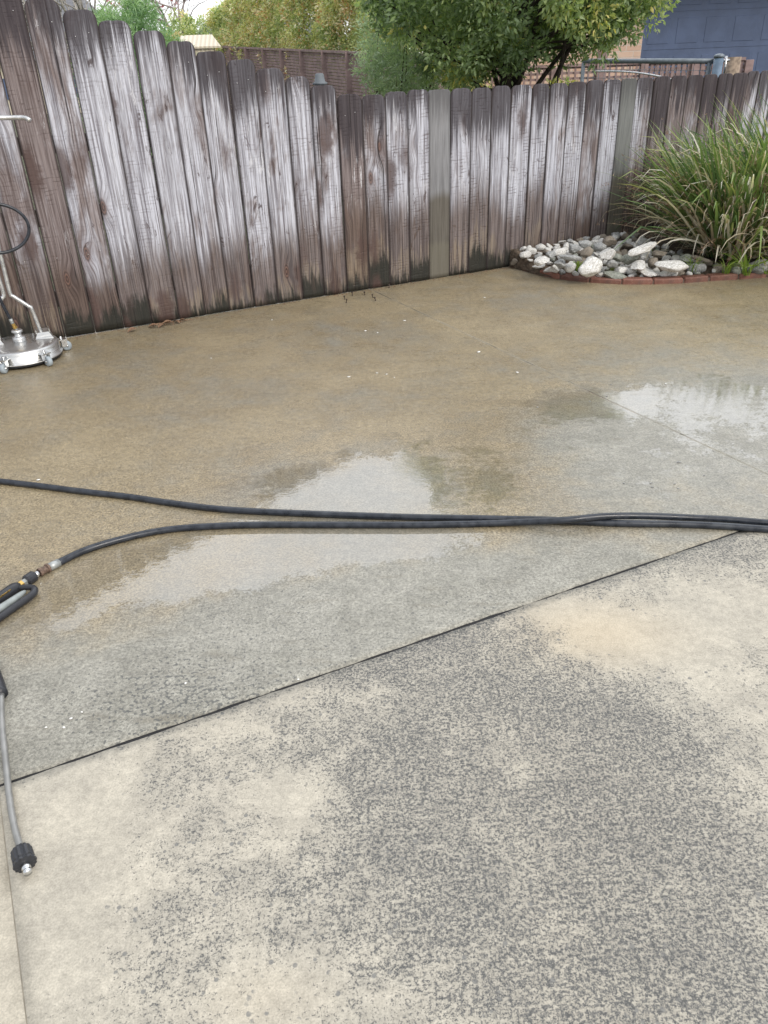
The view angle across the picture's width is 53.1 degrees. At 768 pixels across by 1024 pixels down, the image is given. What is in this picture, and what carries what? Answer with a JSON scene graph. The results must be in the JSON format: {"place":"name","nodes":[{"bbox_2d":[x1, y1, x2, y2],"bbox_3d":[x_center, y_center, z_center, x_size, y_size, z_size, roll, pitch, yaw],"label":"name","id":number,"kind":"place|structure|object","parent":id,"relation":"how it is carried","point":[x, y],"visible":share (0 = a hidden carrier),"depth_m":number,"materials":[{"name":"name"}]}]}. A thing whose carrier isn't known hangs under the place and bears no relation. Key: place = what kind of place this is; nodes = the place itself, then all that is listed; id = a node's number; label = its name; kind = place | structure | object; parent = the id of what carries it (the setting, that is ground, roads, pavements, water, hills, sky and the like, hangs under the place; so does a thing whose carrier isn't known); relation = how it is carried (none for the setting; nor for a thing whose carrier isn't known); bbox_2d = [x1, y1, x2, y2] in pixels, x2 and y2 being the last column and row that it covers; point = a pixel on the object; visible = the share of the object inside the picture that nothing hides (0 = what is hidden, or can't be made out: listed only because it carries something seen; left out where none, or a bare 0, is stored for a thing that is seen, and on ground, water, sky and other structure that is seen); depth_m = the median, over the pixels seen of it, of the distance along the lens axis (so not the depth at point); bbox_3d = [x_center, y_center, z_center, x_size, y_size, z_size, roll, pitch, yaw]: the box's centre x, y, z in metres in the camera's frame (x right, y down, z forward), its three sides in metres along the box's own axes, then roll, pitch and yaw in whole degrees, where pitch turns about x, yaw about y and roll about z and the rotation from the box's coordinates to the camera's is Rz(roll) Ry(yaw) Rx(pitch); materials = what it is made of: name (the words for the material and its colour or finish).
{"place":"outdoors","nodes":[
{"label":"outdoors","id":0,"kind":"place"},
{"bbox_2d":[0,809,25,1023],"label":"driveway","id":1,"kind":"structure","parent":0,"point":[12,1011],"depth_m":1.30,"materials":[{"name":"concrete"}]},
{"bbox_2d":[0,800,27,1023],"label":"joint","id":2,"kind":"object","parent":1,"relation":"on","point":[14,917],"visible":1,"depth_m":1.37,"materials":[{"name":"grey concrete"}]},
{"bbox_2d":[0,0,138,114],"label":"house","id":3,"kind":"structure","parent":0,"point":[70,2],"depth_m":46.23,"materials":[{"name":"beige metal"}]},
{"bbox_2d":[3,76,77,99],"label":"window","id":4,"kind":"structure","parent":3,"relation":"in","point":[73,76],"depth_m":46.01,"materials":[{"name":"metal"}]},
{"bbox_2d":[0,114,344,335],"bbox_3d":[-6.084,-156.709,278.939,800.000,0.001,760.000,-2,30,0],"label":"ground","id":5,"kind":"structure","parent":0,"point":[103,225],"depth_m":8.08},
{"bbox_2d":[22,0,117,75],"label":"bare tree","id":6,"kind":"object","parent":5,"relation":"on","point":[79,5],"visible":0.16,"depth_m":10.13,"materials":[{"name":"grey plant"}]},
{"bbox_2d":[69,0,189,196],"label":"soft conifer","id":7,"kind":"object","parent":5,"relation":"on","point":[133,12],"visible":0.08,"depth_m":8.83,"materials":[{"name":"green plant"}]},
{"bbox_2d":[76,0,214,35],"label":"bare tree","id":8,"kind":"object","parent":5,"relation":"on","point":[176,2],"visible":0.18,"depth_m":19.62,"materials":[{"name":"green plant"}]},
{"bbox_2d":[160,7,211,48],"bbox_3d":[-4.377,-9.832,17.450,1.733,2.838,1.304,-2,30,0],"label":"round shrub","id":9,"kind":"object","parent":5,"relation":"on","point":[186,20],"visible":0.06,"depth_m":16.82,"materials":[{"name":"green plant"}]},
{"bbox_2d":[312,73,326,85],"bbox_3d":[-0.371,-2.085,5.016,0.092,1.356,0.092,-2,30,0],"label":"vent pipe","id":10,"kind":"object","parent":5,"relation":"on","point":[319,79],"visible":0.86,"depth_m":4.67,"materials":[{"name":"metal"}]},
{"bbox_2d":[198,45,442,155],"bbox_3d":[-1.573,-6.964,12.933,0.417,2.019,10.185,-16,32,-23],"label":"slatted fence","id":11,"kind":"object","parent":5,"relation":"on","point":[305,59],"visible":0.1,"depth_m":12.01,"materials":[{"name":"brown wood"}]},
{"bbox_2d":[199,0,508,156],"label":"flowering hedge","id":12,"kind":"object","parent":5,"relation":"on","point":[250,23],"visible":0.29,"depth_m":12.77,"materials":[{"name":"green plant"}]},
{"bbox_2d":[349,1,459,96],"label":"grey green shrub","id":13,"kind":"object","parent":5,"relation":"on","point":[391,58],"visible":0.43,"depth_m":6.81,"materials":[{"name":"green plant"}]},
{"bbox_2d":[354,0,680,92],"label":"garden tree","id":14,"kind":"object","parent":5,"relation":"on","point":[510,42],"visible":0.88,"depth_m":5.88,"materials":[{"name":"green plant"}]},
{"bbox_2d":[546,76,578,87],"bbox_3d":[1.479,-2.762,6.160,0.518,1.301,0.399,-2,30,0],"label":"shrub","id":15,"kind":"object","parent":5,"relation":"on","point":[560,80],"visible":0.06,"depth_m":5.90,"materials":[{"name":"green plant"}]},
{"bbox_2d":[483,50,753,87],"bbox_3d":[2.745,-5.636,10.684,4.350,1.620,0.100,2,30,8],"label":"trellis fence","id":16,"kind":"object","parent":5,"relation":"on","point":[747,67],"visible":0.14,"depth_m":10.37,"materials":[{"name":"brown wood"}]},
{"bbox_2d":[712,54,729,76],"bbox_3d":[3.405,-3.973,8.036,0.159,1.419,0.103,-13,31,-19],"label":"gate post","id":17,"kind":"object","parent":5,"relation":"on","point":[719,60],"visible":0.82,"depth_m":7.70,"materials":[{"name":"silver metal"}]},
{"bbox_2d":[580,58,713,83],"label":"steel gate","id":18,"kind":"structure","parent":17,"relation":"attached to","point":[700,61],"depth_m":8.20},
{"bbox_2d":[725,57,741,74],"bbox_3d":[3.590,-4.024,8.149,0.132,1.385,0.132,-2,30,0],"label":"timber post","id":19,"kind":"object","parent":5,"relation":"on","point":[733,65],"visible":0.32,"depth_m":7.80,"materials":[{"name":"brown wood"}]},
{"bbox_2d":[180,34,220,54],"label":"garden shed","id":20,"kind":"structure","parent":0,"point":[203,41],"depth_m":14.16,"materials":[{"name":"beige metal"}]},
{"bbox_2d":[198,14,311,38],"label":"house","id":21,"kind":"structure","parent":0,"point":[285,26],"depth_m":36.19,"materials":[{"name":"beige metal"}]},
{"bbox_2d":[90,0,419,56],"label":"sky","id":22,"kind":"structure","parent":0,"point":[199,10],"materials":[{"name":"white"}]},
{"bbox_2d":[0,531,767,1023],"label":"driveway","id":23,"kind":"structure","parent":0,"point":[550,811],"depth_m":1.49,"materials":[{"name":"concrete"}]},
{"bbox_2d":[0,266,767,783],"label":"driveway","id":24,"kind":"structure","parent":0,"point":[272,406],"depth_m":2.87,"materials":[{"name":"concrete"}]},
{"bbox_2d":[0,670,36,876],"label":"spray lance","id":25,"kind":"object","parent":24,"relation":"on","point":[24,859],"visible":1,"depth_m":1.54,"materials":[{"name":"grey metal"}]},
{"bbox_2d":[0,571,37,621],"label":"trigger gun","id":26,"kind":"object","parent":24,"relation":"on","point":[12,599],"visible":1,"depth_m":2.20,"materials":[{"name":"black plastic"}]},
{"bbox_2d":[0,115,71,373],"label":"surface cleaner","id":27,"kind":"object","parent":24,"relation":"on","point":[19,349],"visible":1,"depth_m":4.06,"materials":[{"name":"silver metal"}]},
{"bbox_2d":[152,319,190,326],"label":"twigs","id":28,"kind":"object","parent":24,"relation":"on","point":[173,321],"visible":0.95,"depth_m":4.73,"materials":[{"name":"brown wood"}]},
{"bbox_2d":[71,267,509,340],"bbox_3d":[-0.667,-1.342,4.992,6.896,0.005,0.125,-16,32,-23],"label":"grit","id":29,"kind":"object","parent":24,"relation":"on","point":[326,296],"visible":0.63,"depth_m":5.19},
{"bbox_2d":[0,531,740,786],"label":"joint","id":30,"kind":"object","parent":24,"relation":"on","point":[241,702],"depth_m":1.90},
{"bbox_2d":[0,0,767,337],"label":"paling fence","id":31,"kind":"object","parent":24,"relation":"on","point":[426,184],"visible":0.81,"depth_m":4.72,"materials":[{"name":"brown wood"}]},
{"bbox_2d":[0,478,767,532],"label":"hose","id":32,"kind":"object","parent":24,"relation":"on","point":[446,517],"visible":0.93,"depth_m":2.55,"materials":[{"name":"black rubber"}]},
{"bbox_2d":[35,512,767,576],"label":"hose","id":33,"kind":"object","parent":24,"relation":"on","point":[49,567],"visible":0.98,"depth_m":2.47,"materials":[{"name":"black rubber"}]},
{"bbox_2d":[511,258,517,264],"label":"stone","id":34,"kind":"object","parent":24,"relation":"on","point":[514,261],"visible":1,"depth_m":5.68,"materials":[{"name":"stone"}]},
{"bbox_2d":[509,226,767,277],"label":"soil","id":35,"kind":"structure","parent":24,"relation":"on","point":[525,264],"depth_m":5.66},
{"bbox_2d":[519,250,531,258],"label":"stone","id":36,"kind":"object","parent":35,"relation":"on","point":[525,254],"visible":1,"depth_m":5.57,"materials":[{"name":"white stone"}]},
{"bbox_2d":[526,247,536,254],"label":"stone","id":37,"kind":"object","parent":35,"relation":"on","point":[533,251],"visible":0.9,"depth_m":5.62,"materials":[{"name":"white stone"}]},
{"bbox_2d":[532,264,544,267],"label":"stone","id":38,"kind":"object","parent":35,"relation":"on","point":[540,266],"visible":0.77,"depth_m":5.41,"materials":[{"name":"white stone"}]},
{"bbox_2d":[536,243,545,250],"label":"stone","id":39,"kind":"object","parent":35,"relation":"on","point":[540,247],"visible":0.95,"depth_m":5.67,"materials":[{"name":"white stone"}]},
{"bbox_2d":[534,256,549,265],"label":"stone","id":40,"kind":"object","parent":35,"relation":"on","point":[540,260],"visible":1,"depth_m":5.20,"materials":[{"name":"white stone"}]},
{"bbox_2d":[546,251,555,257],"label":"stone","id":41,"kind":"object","parent":35,"relation":"on","point":[550,254],"visible":1,"depth_m":5.24,"materials":[{"name":"white stone"}]},
{"bbox_2d":[547,265,558,272],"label":"stone","id":42,"kind":"object","parent":35,"relation":"on","point":[554,268],"visible":0.78,"depth_m":5.33,"materials":[{"name":"white stone"}]},
{"bbox_2d":[552,248,565,255],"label":"stone","id":43,"kind":"object","parent":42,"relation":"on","point":[560,251],"visible":0.83,"depth_m":5.26,"materials":[{"name":"white stone"}]},
{"bbox_2d":[554,259,565,268],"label":"stone","id":44,"kind":"object","parent":35,"relation":"on","point":[559,263],"visible":1,"depth_m":5.19,"materials":[{"name":"grey stone"}]},
{"bbox_2d":[559,269,565,274],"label":"stone","id":45,"kind":"object","parent":35,"relation":"on","point":[561,271],"visible":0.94,"depth_m":5.36,"materials":[{"name":"grey stone"}]},
{"bbox_2d":[564,262,575,272],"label":"stone","id":46,"kind":"object","parent":35,"relation":"on","point":[570,267],"visible":0.94,"depth_m":5.24,"materials":[{"name":"white stone"}]},
{"bbox_2d":[569,243,581,253],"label":"stone","id":47,"kind":"object","parent":35,"relation":"on","point":[574,248],"visible":1,"depth_m":5.33,"materials":[{"name":"grey stone"}]},
{"bbox_2d":[578,240,591,247],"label":"stone","id":48,"kind":"object","parent":47,"relation":"on","point":[584,243],"visible":0.84,"depth_m":5.33,"materials":[{"name":"grey stone"}]},
{"bbox_2d":[573,261,581,271],"bbox_3d":[1.351,-1.721,5.379,0.130,0.091,0.117,11,32,22],"label":"weed","id":49,"kind":"object","parent":35,"relation":"on","point":[578,265],"visible":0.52,"depth_m":5.38,"materials":[{"name":"green plant"}]},
{"bbox_2d":[578,256,602,276],"bbox_3d":[1.387,-1.648,5.170,0.140,0.118,0.198,34,60,29],"label":"stone","id":50,"kind":"object","parent":35,"relation":"on","point":[590,266],"visible":1,"depth_m":5.13,"materials":[{"name":"white stone"}]},
{"bbox_2d":[558,255,581,260],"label":"stone","id":51,"kind":"object","parent":50,"relation":"on","point":[571,257],"visible":1,"depth_m":5.13,"materials":[{"name":"white stone"}]},
{"bbox_2d":[580,246,593,257],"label":"stone","id":52,"kind":"object","parent":50,"relation":"on","point":[586,252],"visible":1,"depth_m":5.16,"materials":[{"name":"brown stone"}]},
{"bbox_2d":[593,242,606,250],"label":"stone","id":53,"kind":"object","parent":35,"relation":"on","point":[599,246],"visible":0.98,"depth_m":5.37,"materials":[{"name":"grey stone"}]},
{"bbox_2d":[602,236,616,246],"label":"stone","id":54,"kind":"object","parent":35,"relation":"on","point":[608,241],"visible":0.86,"depth_m":5.46,"materials":[{"name":"brown stone"}]},
{"bbox_2d":[606,259,617,267],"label":"stone","id":55,"kind":"object","parent":35,"relation":"on","point":[611,263],"visible":1,"depth_m":5.19,"materials":[{"name":"white stone"}]},
{"bbox_2d":[598,248,615,259],"bbox_3d":[1.509,-1.749,5.199,0.101,0.072,0.096,-8,30,-9],"label":"stone","id":56,"kind":"object","parent":55,"relation":"on","point":[608,254],"visible":1,"depth_m":5.18,"materials":[{"name":"white stone"}]},
{"bbox_2d":[603,271,626,278],"bbox_3d":[1.571,-1.605,5.222,0.173,0.049,0.074,13,44,9],"label":"stone","id":57,"kind":"object","parent":35,"relation":"on","point":[613,274],"visible":0.99,"depth_m":5.20,"materials":[{"name":"white stone"}]},
{"bbox_2d":[613,253,625,261],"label":"stone","id":58,"kind":"object","parent":35,"relation":"on","point":[617,257],"visible":0.91,"depth_m":5.22,"materials":[{"name":"grey stone"}]},
{"bbox_2d":[621,249,627,254],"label":"stone","id":59,"kind":"object","parent":35,"relation":"on","point":[624,251],"visible":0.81,"depth_m":5.60,"materials":[{"name":"stone"}]},
{"bbox_2d":[621,233,630,239],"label":"stone","id":60,"kind":"object","parent":35,"relation":"on","point":[624,237],"visible":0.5,"depth_m":5.88,"materials":[{"name":"grey stone"}]},
{"bbox_2d":[622,243,632,248],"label":"stone","id":61,"kind":"object","parent":35,"relation":"on","point":[626,246],"visible":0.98,"depth_m":5.70,"materials":[{"name":"stone"}]},
{"bbox_2d":[622,254,639,264],"bbox_3d":[1.693,-1.738,5.264,0.129,0.074,0.104,-27,20,-5],"label":"stone","id":62,"kind":"object","parent":35,"relation":"on","point":[629,260],"visible":0.71,"depth_m":5.24,"materials":[{"name":"grey stone"}]},
{"bbox_2d":[628,242,656,256],"bbox_3d":[1.741,-1.766,5.168,0.229,0.061,0.084,-28,42,-14],"label":"stone","id":63,"kind":"object","parent":62,"relation":"on","point":[642,249],"visible":1,"depth_m":5.14,"materials":[{"name":"white stone"}]},
{"bbox_2d":[626,268,635,274],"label":"stone","id":64,"kind":"object","parent":35,"relation":"on","point":[629,271],"visible":0.84,"depth_m":5.24,"materials":[{"name":"grey stone"}]},
{"bbox_2d":[635,238,646,245],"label":"stone","id":65,"kind":"object","parent":35,"relation":"on","point":[640,241],"visible":0.7,"depth_m":5.78,"materials":[{"name":"grey stone"}]},
{"bbox_2d":[640,255,648,262],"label":"stone","id":66,"kind":"object","parent":35,"relation":"on","point":[643,257],"visible":0.59,"depth_m":5.43,"materials":[{"name":"grey stone"}]},
{"bbox_2d":[638,268,659,276],"bbox_3d":[1.783,-1.620,5.196,0.157,0.037,0.067,22,53,17],"label":"stone","id":67,"kind":"object","parent":35,"relation":"on","point":[647,272],"visible":0.88,"depth_m":5.18,"materials":[{"name":"white stone"}]},
{"bbox_2d":[630,260,645,269],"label":"stone","id":68,"kind":"object","parent":67,"relation":"on","point":[638,265],"visible":1,"depth_m":5.17,"materials":[{"name":"white stone"}]},
{"bbox_2d":[652,250,666,257],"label":"stone","id":69,"kind":"object","parent":35,"relation":"on","point":[658,254],"visible":0.92,"depth_m":5.33,"materials":[{"name":"stone"}]},
{"bbox_2d":[662,255,670,260],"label":"stone","id":70,"kind":"object","parent":35,"relation":"on","point":[664,257],"visible":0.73,"depth_m":5.49,"materials":[{"name":"grey stone"}]},
{"bbox_2d":[660,271,677,276],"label":"stone","id":71,"kind":"object","parent":35,"relation":"on","point":[664,273],"visible":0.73,"depth_m":5.21,"materials":[{"name":"grey stone"}]},
{"bbox_2d":[654,260,688,271],"bbox_3d":[1.925,-1.642,5.128,0.242,0.072,0.117,3,38,-3],"label":"stone","id":72,"kind":"object","parent":35,"relation":"on","point":[674,266],"visible":1,"depth_m":5.10,"materials":[{"name":"white stone"}]},
{"bbox_2d":[670,255,679,259],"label":"stone","id":73,"kind":"object","parent":35,"relation":"on","point":[674,257],"visible":0.42,"depth_m":5.46,"materials":[{"name":"grey stone"}]},
{"bbox_2d":[596,105,767,267],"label":"strap leaf clump","id":74,"kind":"object","parent":35,"relation":"on","point":[708,240],"visible":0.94,"depth_m":5.20,"materials":[{"name":"green plant"}]},
{"bbox_2d":[679,254,691,261],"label":"stone","id":75,"kind":"object","parent":35,"relation":"on","point":[683,258],"visible":0.94,"depth_m":5.35,"materials":[{"name":"grey stone"}]},
{"bbox_2d":[685,257,704,272],"bbox_3d":[2.121,-1.705,5.271,0.192,0.116,0.148,-2,30,0],"label":"weed","id":76,"kind":"object","parent":35,"relation":"on","point":[697,259],"visible":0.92,"depth_m":5.28,"materials":[{"name":"green plant"}]},
{"bbox_2d":[687,263,706,273],"bbox_3d":[2.162,-1.688,5.315,0.131,0.073,0.077,-6,27,5],"label":"stone","id":77,"kind":"object","parent":35,"relation":"on","point":[702,267],"visible":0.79,"depth_m":5.29,"materials":[{"name":"grey stone"}]},
{"bbox_2d":[691,255,710,262],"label":"stone","id":78,"kind":"object","parent":35,"relation":"on","point":[706,260],"visible":0.93,"depth_m":5.33,"materials":[{"name":"grey stone"}]},
{"bbox_2d":[643,76,767,263],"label":"strap leaf clump","id":79,"kind":"object","parent":35,"relation":"on","point":[748,147],"visible":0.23,"depth_m":5.22,"materials":[{"name":"green plant"}]},
{"bbox_2d":[712,264,725,272],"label":"stone","id":80,"kind":"object","parent":35,"relation":"on","point":[717,268],"visible":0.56,"depth_m":5.28,"materials":[{"name":"grey stone"}]},
{"bbox_2d":[718,102,735,168],"bbox_3d":[2.696,-2.542,5.533,0.703,1.192,0.450,-2,30,0],"label":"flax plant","id":81,"kind":"object","parent":35,"relation":"on","point":[734,136],"visible":0.13,"depth_m":5.50,"materials":[{"name":"green plant"}]},
{"bbox_2d":[716,259,742,273],"bbox_3d":[2.329,-1.658,5.177,0.189,0.114,0.172,-14,32,-19],"label":"weed","id":82,"kind":"object","parent":35,"relation":"on","point":[727,269],"visible":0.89,"depth_m":5.19,"materials":[{"name":"green plant"}]},
{"bbox_2d":[730,263,741,274],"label":"stone","id":83,"kind":"object","parent":35,"relation":"on","point":[736,269],"visible":0.67,"depth_m":5.19,"materials":[{"name":"grey stone"}]},
{"bbox_2d":[721,242,767,275],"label":"weed","id":84,"kind":"object","parent":35,"relation":"on","point":[745,264],"visible":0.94,"depth_m":5.13,"materials":[{"name":"green plant"}]},
{"bbox_2d":[747,259,767,273],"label":"stone","id":85,"kind":"object","parent":35,"relation":"on","point":[759,270],"visible":0.64,"depth_m":5.17,"materials":[{"name":"grey stone"}]},
{"bbox_2d":[748,253,767,273],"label":"weed","id":86,"kind":"object","parent":35,"relation":"on","point":[765,272],"visible":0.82,"depth_m":5.14,"materials":[{"name":"green plant"}]},
{"bbox_2d":[513,267,767,284],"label":"brick edging","id":87,"kind":"object","parent":24,"relation":"on","point":[665,279],"visible":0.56,"depth_m":5.19,"materials":[{"name":"red brick"}]},
{"bbox_2d":[487,0,767,87],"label":"brick house","id":88,"kind":"structure","parent":0,"point":[707,28],"depth_m":12.32,"materials":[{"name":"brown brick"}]},
{"bbox_2d":[642,0,767,78],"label":"garage door","id":89,"kind":"structure","parent":88,"relation":"in","point":[694,28],"depth_m":12.30,"materials":[{"name":"blue metal"}]},
{"label":"stone","id":90,"kind":"object","parent":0,"visible":0},
{"bbox_2d":[647,257,657,267],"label":"stone","id":91,"kind":"object","parent":90,"relation":"on","point":[651,262],"visible":0.84,"depth_m":5.21,"materials":[{"name":"beige stone"}]},
{"label":"stone","id":92,"kind":"object","parent":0,"visible":0},
{"bbox_2d":[597,272,603,276],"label":"stone","id":93,"kind":"object","parent":92,"relation":"on","point":[600,274],"visible":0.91,"depth_m":5.24,"materials":[{"name":"white stone"}]},
{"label":"stone","id":94,"kind":"object","parent":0,"visible":0},
{"bbox_2d":[614,266,627,273],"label":"stone","id":95,"kind":"object","parent":94,"relation":"on","point":[621,269],"visible":0.81,"depth_m":5.24,"materials":[{"name":"white stone"}]}
]}

